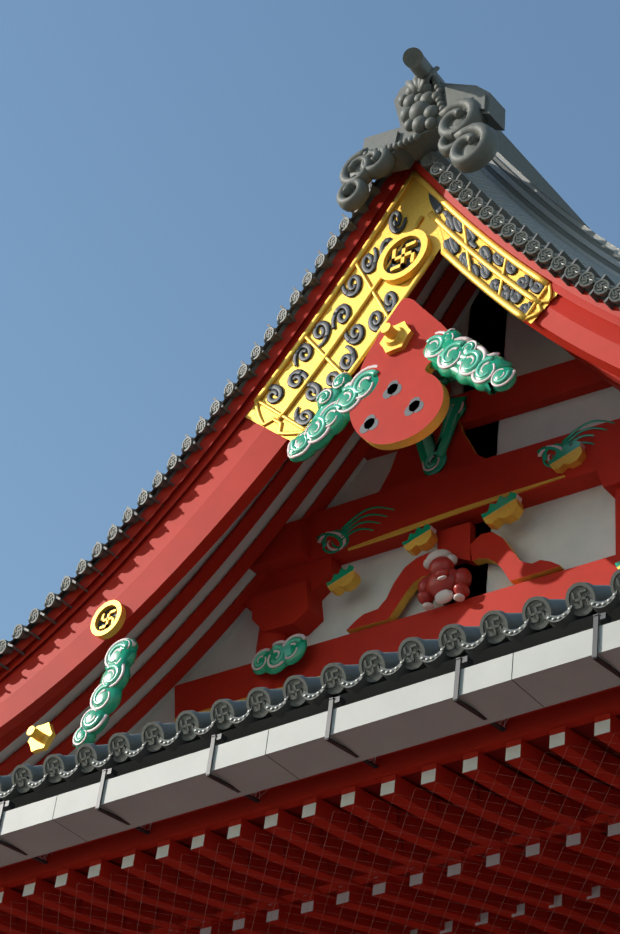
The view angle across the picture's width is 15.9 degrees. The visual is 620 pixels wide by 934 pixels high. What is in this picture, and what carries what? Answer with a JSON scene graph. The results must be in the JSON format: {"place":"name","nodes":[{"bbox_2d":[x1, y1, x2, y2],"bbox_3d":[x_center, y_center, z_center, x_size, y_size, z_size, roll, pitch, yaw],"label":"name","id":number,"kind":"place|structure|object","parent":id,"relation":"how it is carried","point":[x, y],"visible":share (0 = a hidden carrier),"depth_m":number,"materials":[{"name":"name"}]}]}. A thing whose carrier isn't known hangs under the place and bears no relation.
{"place":"outdoors","nodes":[
{"label":"outdoors","id":0,"kind":"place"},
{"bbox_2d":[27,722,55,753],"bbox_3d":[-3.374,3.316,27.450,0.420,0.364,0.240,-21,-46,33],"label":"hexagonal nail cover","id":1,"kind":"object","parent":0,"point":[42,737],"visible":1,"depth_m":27.41,"materials":[{"name":"gold metal"}]},
{"bbox_2d":[0,685,619,933],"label":"rafters","id":2,"kind":"object","parent":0,"point":[531,737],"visible":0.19,"depth_m":14.48,"materials":[{"name":"red wood"}]},
{"bbox_2d":[0,612,619,863],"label":"gutter brackets","id":3,"kind":"object","parent":2,"relation":"attached to","point":[604,618],"visible":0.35,"depth_m":13.48,"materials":[{"name":"metal"}]},
{"bbox_2d":[0,620,619,866],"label":"gutter","id":4,"kind":"object","parent":3,"relation":"attached to","point":[554,672],"visible":1,"depth_m":13.52,"materials":[{"name":"white metal"}]},
{"bbox_2d":[1,733,619,933],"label":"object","id":5,"kind":"object","parent":2,"relation":"attached to","point":[393,866],"depth_m":14.17,"materials":[{"name":"red wood"}]},
{"bbox_2d":[410,881,619,933],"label":"tail rafter ends","id":6,"kind":"object","parent":2,"relation":"on","point":[582,921],"depth_m":15.59,"materials":[{"name":"red wood"}]},
{"bbox_2d":[0,569,619,811],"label":"eave tiles","id":7,"kind":"object","parent":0,"point":[538,620],"visible":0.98,"depth_m":13.76,"materials":[{"name":"grey tile"}]},
{"bbox_2d":[0,130,619,654],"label":"roof","id":8,"kind":"structure","parent":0,"point":[508,178],"depth_m":28.56,"materials":[{"name":"tile"}]},
{"bbox_2d":[0,252,619,775],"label":"gable wall","id":9,"kind":"structure","parent":8,"relation":"attached to","point":[196,622],"depth_m":29.25,"materials":[{"name":"red wood"}]},
{"bbox_2d":[175,359,619,721],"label":"gable frame","id":10,"kind":"object","parent":9,"relation":"attached to","point":[459,493],"visible":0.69,"depth_m":28.03,"materials":[{"name":"red wood"}]},
{"bbox_2d":[251,376,619,674],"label":"ornaments","id":11,"kind":"object","parent":9,"relation":"attached to","point":[279,656],"visible":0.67,"depth_m":28.14,"materials":[{"name":"green wood"}]},
{"bbox_2d":[417,549,471,609],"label":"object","id":12,"kind":"object","parent":9,"relation":"attached to","point":[445,581],"visible":1,"depth_m":27.07,"materials":[{"name":"red wood"}]},
{"bbox_2d":[0,161,619,737],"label":"bargeboards","id":13,"kind":"object","parent":8,"relation":"attached to","point":[224,479],"visible":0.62,"depth_m":28.49,"materials":[{"name":"red wood"}]},
{"bbox_2d":[91,600,125,639],"bbox_3d":[-2.560,1.942,28.206,0.520,0.520,0.100,-21,-46,33],"label":"round emblem","id":14,"kind":"object","parent":13,"relation":"attached to","point":[108,619],"visible":1,"depth_m":28.17,"materials":[{"name":"gold metal"}]},
{"bbox_2d":[73,328,516,747],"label":"cloud carvings","id":15,"kind":"object","parent":13,"relation":"attached to","point":[458,356],"visible":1,"depth_m":27.22,"materials":[{"name":"teal paint"}]},
{"bbox_2d":[0,150,619,671],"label":"verge tiles","id":16,"kind":"object","parent":13,"relation":"attached to","point":[338,244],"visible":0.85,"depth_m":28.75,"materials":[{"name":"grey tile"}]},
{"bbox_2d":[350,298,449,449],"bbox_3d":[1.061,-1.239,27.025,1.471,2.358,0.400,-21,-46,33],"label":"gable pendant","id":17,"kind":"object","parent":13,"relation":"attached to","point":[405,403],"visible":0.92,"depth_m":26.90,"materials":[{"name":"red painted wood"},{"name":"gold"}]},
{"bbox_2d":[245,170,557,439],"bbox_3d":[1.139,-2.352,28.140,4.897,4.100,0.114,-21,-46,33],"label":"gilded gable ornament","id":18,"kind":"object","parent":13,"relation":"attached to","point":[423,221],"visible":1,"depth_m":28.28,"materials":[{"name":"gold metal"}]},
{"bbox_2d":[336,47,504,211],"bbox_3d":[1.493,-4.580,29.052,1.333,2.925,2.384,25,-40,-21],"label":"ridge-end ornament","id":19,"kind":"object","parent":8,"relation":"on","point":[457,125],"visible":1,"depth_m":28.81,"materials":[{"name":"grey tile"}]},
{"bbox_2d":[0,0,619,640],"label":"sky","id":20,"kind":"structure","parent":0,"point":[170,170],"materials":[{"name":"blue"}]}
]}

